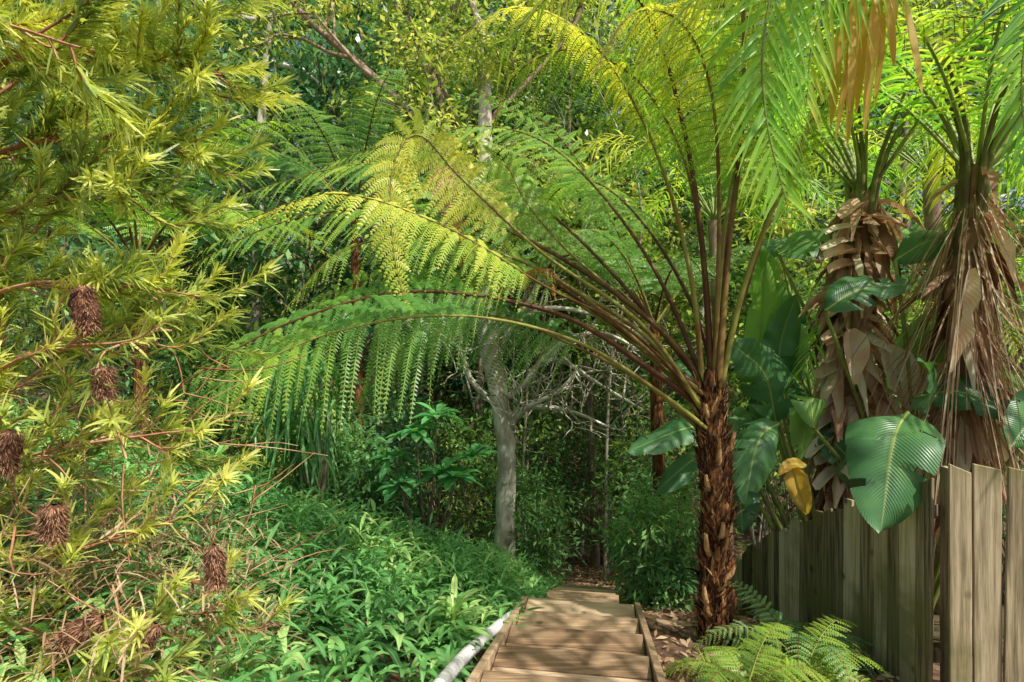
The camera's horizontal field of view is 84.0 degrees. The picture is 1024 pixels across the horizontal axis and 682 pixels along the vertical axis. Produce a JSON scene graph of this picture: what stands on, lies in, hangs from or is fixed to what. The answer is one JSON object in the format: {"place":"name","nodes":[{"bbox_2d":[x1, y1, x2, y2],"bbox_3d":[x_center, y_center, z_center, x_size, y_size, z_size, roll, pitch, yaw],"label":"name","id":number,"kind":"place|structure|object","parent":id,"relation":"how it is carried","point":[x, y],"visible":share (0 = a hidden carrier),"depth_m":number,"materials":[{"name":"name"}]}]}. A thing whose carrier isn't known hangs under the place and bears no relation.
{"place":"outdoors","nodes":[
{"label":"outdoors","id":0,"kind":"place"},
{"bbox_2d":[0,209,1023,681],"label":"ground","id":1,"kind":"structure","parent":0,"point":[660,645],"depth_m":4.84,"materials":[{"name":"brown soil"}]},
{"bbox_2d":[0,199,71,412],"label":"forest shrub","id":2,"kind":"object","parent":1,"relation":"on","point":[34,309],"visible":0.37,"depth_m":7.22,"materials":[{"name":"green plant"}]},
{"bbox_2d":[0,223,204,444],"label":"forest shrub","id":3,"kind":"object","parent":1,"relation":"on","point":[111,363],"visible":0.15,"depth_m":8.79,"materials":[{"name":"green plant"}]},
{"bbox_2d":[0,0,217,421],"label":"forest tree","id":4,"kind":"object","parent":1,"relation":"on","point":[77,240],"visible":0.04,"depth_m":14.76,"materials":[{"name":"green plant"}]},
{"bbox_2d":[1,74,335,452],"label":"tree fern","id":5,"kind":"object","parent":1,"relation":"on","point":[149,225],"visible":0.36,"depth_m":6.78,"materials":[{"name":"green plant"}]},
{"bbox_2d":[0,0,341,452],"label":"forest tree","id":6,"kind":"object","parent":1,"relation":"on","point":[162,239],"visible":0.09,"depth_m":11.49,"materials":[{"name":"green plant"}]},
{"bbox_2d":[0,0,345,681],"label":"banksia bush","id":7,"kind":"object","parent":1,"relation":"on","point":[61,44],"visible":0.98,"depth_m":2.05,"materials":[{"name":"green plant"}]},
{"bbox_2d":[187,445,248,524],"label":"broadleaf rosette plant","id":8,"kind":"object","parent":1,"relation":"on","point":[219,451],"visible":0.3,"depth_m":4.69,"materials":[{"name":"green plant"}]},
{"bbox_2d":[0,0,457,467],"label":"forest tree","id":9,"kind":"object","parent":1,"relation":"on","point":[262,206],"visible":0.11,"depth_m":10.91,"materials":[{"name":"green plant"}]},
{"bbox_2d":[119,304,339,482],"bbox_3d":[-4.598,1.267,9.555,3.780,3.833,3.033,0,0,0],"label":"forest shrub","id":10,"kind":"object","parent":1,"relation":"on","point":[198,354],"visible":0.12,"depth_m":9.07,"materials":[{"name":"green plant"}]},
{"bbox_2d":[0,394,563,681],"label":"groundcover plants","id":11,"kind":"object","parent":1,"relation":"on","point":[437,562],"visible":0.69,"depth_m":3.43,"materials":[{"name":"green plant"}]},
{"bbox_2d":[189,344,380,491],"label":"forest shrub","id":12,"kind":"object","parent":1,"relation":"on","point":[242,432],"visible":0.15,"depth_m":8.46,"materials":[{"name":"green plant"}]},
{"bbox_2d":[231,348,372,502],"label":"strap leaf plant","id":13,"kind":"object","parent":1,"relation":"on","point":[312,439],"visible":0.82,"depth_m":6.55,"materials":[{"name":"green plant"}]},
{"bbox_2d":[166,0,437,431],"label":"forest tree","id":14,"kind":"object","parent":1,"relation":"on","point":[270,114],"visible":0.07,"depth_m":18.16,"materials":[{"name":"green plant"}]},
{"bbox_2d":[141,0,509,485],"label":"forest tree","id":15,"kind":"object","parent":1,"relation":"on","point":[308,96],"visible":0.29,"depth_m":11.54,"materials":[{"name":"green plant"}]},
{"bbox_2d":[266,394,423,520],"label":"forest shrub","id":16,"kind":"object","parent":1,"relation":"on","point":[368,487],"visible":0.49,"depth_m":7.53,"materials":[{"name":"green plant"}]},
{"bbox_2d":[180,69,510,504],"bbox_3d":[-2.603,-0.068,9.396,5.201,7.006,5.220,0,0,0],"label":"tree fern","id":17,"kind":"object","parent":1,"relation":"on","point":[355,268],"visible":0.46,"depth_m":8.63,"materials":[{"name":"green plant"}]},
{"bbox_2d":[263,307,434,505],"bbox_3d":[-3.891,2.051,13.043,4.148,5.830,3.296,0,0,21],"label":"forest shrub","id":18,"kind":"object","parent":1,"relation":"on","point":[364,367],"visible":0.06,"depth_m":12.99,"materials":[{"name":"green plant"}]},
{"bbox_2d":[268,377,464,534],"bbox_3d":[-2.668,2.443,9.941,3.452,3.608,3.388,0,0,43],"label":"forest shrub","id":19,"kind":"object","parent":1,"relation":"on","point":[406,414],"visible":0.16,"depth_m":9.73,"materials":[{"name":"green plant"}]},
{"bbox_2d":[274,0,548,514],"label":"forest tree","id":20,"kind":"object","parent":1,"relation":"on","point":[436,392],"visible":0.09,"depth_m":19.90,"materials":[{"name":"green plant"}]},
{"bbox_2d":[366,402,498,535],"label":"frangipani shrub","id":21,"kind":"object","parent":1,"relation":"on","point":[453,473],"visible":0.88,"depth_m":7.09,"materials":[{"name":"green plant"}]},
{"bbox_2d":[401,573,495,648],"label":"broadleaf rosette plant","id":22,"kind":"object","parent":1,"relation":"on","point":[459,602],"visible":0.68,"depth_m":3.41,"materials":[{"name":"green plant"}]},
{"bbox_2d":[366,383,532,545],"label":"forest shrub","id":23,"kind":"object","parent":1,"relation":"on","point":[459,515],"visible":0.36,"depth_m":11.16,"materials":[{"name":"green plant"}]},
{"bbox_2d":[216,0,703,564],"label":"pale barked tree","id":24,"kind":"object","parent":1,"relation":"on","point":[430,42],"visible":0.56,"depth_m":8.61,"materials":[{"name":"green plant"}]},
{"bbox_2d":[287,0,643,543],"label":"forest tree","id":25,"kind":"object","parent":1,"relation":"on","point":[509,121],"visible":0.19,"depth_m":14.55,"materials":[{"name":"green plant"}]},
{"bbox_2d":[433,609,512,681],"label":"white drainage pipe","id":26,"kind":"object","parent":1,"relation":"on","point":[463,657],"visible":0.72,"depth_m":3.09,"materials":[{"name":"plastic"}]},
{"bbox_2d":[415,395,588,552],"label":"forest shrub","id":27,"kind":"object","parent":1,"relation":"on","point":[529,457],"visible":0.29,"depth_m":13.38,"materials":[{"name":"green plant"}]},
{"bbox_2d":[190,0,821,580],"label":"understorey saplings","id":28,"kind":"object","parent":1,"relation":"on","point":[528,420],"visible":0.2,"depth_m":12.40,"materials":[{"name":"green plant"}]},
{"bbox_2d":[0,0,1023,551],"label":"distant trees","id":29,"kind":"object","parent":1,"relation":"on","point":[640,372],"visible":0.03,"depth_m":20.27,"materials":[{"name":"green plant"}]},
{"bbox_2d":[365,0,660,500],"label":"forest tree","id":30,"kind":"object","parent":1,"relation":"on","point":[457,380],"visible":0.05,"depth_m":17.66,"materials":[{"name":"green plant"}]},
{"bbox_2d":[437,371,619,535],"bbox_3d":[0.647,3.770,18.046,5.994,5.576,4.177,0,0,0],"label":"forest shrub","id":31,"kind":"object","parent":1,"relation":"on","point":[571,506],"visible":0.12,"depth_m":17.82,"materials":[{"name":"green plant"}]},
{"bbox_2d":[468,455,591,583],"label":"leafy shrub","id":32,"kind":"object","parent":1,"relation":"on","point":[544,554],"visible":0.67,"depth_m":8.99,"materials":[{"name":"green plant"}]},
{"bbox_2d":[466,595,666,681],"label":"timber steps","id":33,"kind":"structure","parent":1,"relation":"on","point":[556,640],"depth_m":3.55,"materials":[{"name":"brown wood"}]},
{"bbox_2d":[117,0,1023,646],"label":"tree fern","id":34,"kind":"object","parent":1,"relation":"on","point":[705,398],"visible":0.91,"depth_m":3.89,"materials":[{"name":"green plant"}]},
{"bbox_2d":[459,0,694,514],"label":"forest tree","id":35,"kind":"object","parent":1,"relation":"on","point":[610,20],"visible":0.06,"depth_m":20.15,"materials":[{"name":"green plant"}]},
{"bbox_2d":[546,584,618,603],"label":"timber steps","id":36,"kind":"structure","parent":1,"relation":"on","point":[588,593],"depth_m":5.29,"materials":[{"name":"brown wood"}]},
{"bbox_2d":[417,0,784,567],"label":"forest tree","id":37,"kind":"object","parent":1,"relation":"on","point":[595,550],"visible":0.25,"depth_m":12.78,"materials":[{"name":"green plant"}]},
{"bbox_2d":[533,395,679,565],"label":"forest shrub","id":38,"kind":"object","parent":1,"relation":"on","point":[574,499],"visible":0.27,"depth_m":13.92,"materials":[{"name":"green plant"}]},
{"bbox_2d":[437,92,796,593],"bbox_3d":[1.361,0.243,7.755,5.057,6.627,3.971,0,0,-44],"label":"tree fern","id":39,"kind":"object","parent":1,"relation":"on","point":[611,259],"visible":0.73,"depth_m":7.21,"materials":[{"name":"green plant"}]},
{"bbox_2d":[584,453,700,599],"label":"leafy shrub","id":40,"kind":"object","parent":1,"relation":"on","point":[670,462],"visible":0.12,"depth_m":7.91,"materials":[{"name":"green plant"}]},
{"bbox_2d":[589,470,702,611],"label":"leafy shrub","id":41,"kind":"object","parent":1,"relation":"on","point":[669,575],"visible":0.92,"depth_m":5.81,"materials":[{"name":"green plant"}]},
{"bbox_2d":[583,384,761,581],"bbox_3d":[3.172,2.690,10.930,3.676,3.946,3.068,0,0,0],"label":"forest shrub","id":42,"kind":"object","parent":1,"relation":"on","point":[685,448],"visible":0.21,"depth_m":10.99,"materials":[{"name":"green plant"}]},
{"bbox_2d":[527,0,821,561],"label":"forest tree","id":43,"kind":"object","parent":1,"relation":"on","point":[738,274],"visible":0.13,"depth_m":13.85,"materials":[{"name":"green plant"}]},
{"bbox_2d":[655,619,697,625],"bbox_3d":[1.645,2.315,4.450,1.020,0.209,0.060,0,0,6],"label":"timber garden edging","id":44,"kind":"object","parent":1,"relation":"on","point":[667,622],"visible":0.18,"depth_m":4.48,"materials":[{"name":"brown wood"}]},
{"bbox_2d":[570,563,898,681],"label":"leaf litter","id":45,"kind":"object","parent":1,"relation":"on","point":[745,619],"visible":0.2,"depth_m":4.60,"materials":[{"name":"brown plant"}]},
{"bbox_2d":[663,622,829,681],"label":"fern plant","id":46,"kind":"object","parent":1,"relation":"on","point":[725,672],"visible":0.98,"depth_m":3.17,"materials":[{"name":"green plant"}]},
{"bbox_2d":[531,90,975,559],"bbox_3d":[3.042,0.331,9.236,5.721,7.553,5.582,0,0,0],"label":"palm tree","id":47,"kind":"object","parent":1,"relation":"on","point":[711,213],"visible":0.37,"depth_m":8.98,"materials":[{"name":"green plant"}]},
{"bbox_2d":[491,0,1023,246],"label":"palm tree","id":48,"kind":"object","parent":1,"relation":"on","point":[862,52],"visible":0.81,"depth_m":2.88,"materials":[{"name":"green plant"}]},
{"bbox_2d":[612,0,945,535],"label":"forest tree","id":49,"kind":"object","parent":1,"relation":"on","point":[819,231],"visible":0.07,"depth_m":16.34,"materials":[{"name":"green plant"}]},
{"bbox_2d":[698,293,877,535],"bbox_3d":[5.352,1.792,10.993,3.598,5.706,3.963,0,0,0],"label":"forest shrub","id":50,"kind":"object","parent":1,"relation":"on","point":[743,404],"visible":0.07,"depth_m":10.67,"materials":[{"name":"green plant"}]},
{"bbox_2d":[689,580,888,681],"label":"fern plant","id":51,"kind":"object","parent":1,"relation":"on","point":[794,635],"visible":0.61,"depth_m":3.76,"materials":[{"name":"green plant"}]},
{"bbox_2d":[570,0,1023,520],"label":"palm tree","id":52,"kind":"object","parent":1,"relation":"on","point":[863,221],"visible":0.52,"depth_m":5.21,"materials":[{"name":"green plant"}]},
{"bbox_2d":[723,614,892,681],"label":"fern plant","id":53,"kind":"object","parent":1,"relation":"on","point":[814,662],"visible":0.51,"depth_m":3.40,"materials":[{"name":"green plant"}]},
{"bbox_2d":[625,226,1023,635],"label":"giant bird of paradise plant","id":54,"kind":"object","parent":1,"relation":"on","point":[886,457],"visible":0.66,"depth_m":4.92,"materials":[{"name":"green plant"}]},
{"bbox_2d":[649,0,1023,644],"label":"palm tree","id":55,"kind":"object","parent":1,"relation":"on","point":[964,290],"visible":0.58,"depth_m":4.46,"materials":[{"name":"green plant"}]},
{"bbox_2d":[686,0,1023,399],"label":"forest tree","id":56,"kind":"object","parent":1,"relation":"on","point":[813,211],"visible":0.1,"depth_m":11.94,"materials":[{"name":"green plant"}]},
{"bbox_2d":[722,0,1023,614],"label":"palm tree","id":57,"kind":"object","parent":1,"relation":"on","point":[936,210],"visible":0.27,"depth_m":7.58,"materials":[{"name":"green plant"}]},
{"bbox_2d":[724,255,1023,549],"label":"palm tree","id":58,"kind":"object","parent":1,"relation":"on","point":[820,350],"visible":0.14,"depth_m":5.99,"materials":[{"name":"green plant"}]},
{"bbox_2d":[727,463,1023,681],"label":"timber paling fence","id":59,"kind":"object","parent":1,"relation":"on","point":[848,562],"visible":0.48,"depth_m":3.35,"materials":[{"name":"brown wood"}]},
{"bbox_2d":[733,0,1023,433],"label":"forest tree","id":60,"kind":"object","parent":1,"relation":"on","point":[908,225],"visible":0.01,"depth_m":17.09,"materials":[{"name":"green plant"}]},
{"bbox_2d":[879,124,1023,268],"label":"palm tree","id":61,"kind":"object","parent":1,"relation":"on","point":[1005,168],"visible":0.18,"depth_m":7.03,"materials":[{"name":"green plant"}]},
{"bbox_2d":[884,183,1023,603],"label":"forest shrub","id":62,"kind":"object","parent":1,"relation":"on","point":[1003,508],"visible":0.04,"depth_m":8.54,"materials":[{"name":"green plant"}]},
{"bbox_2d":[1,0,1023,255],"label":"sky","id":63,"kind":"structure","parent":0,"point":[879,109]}
]}

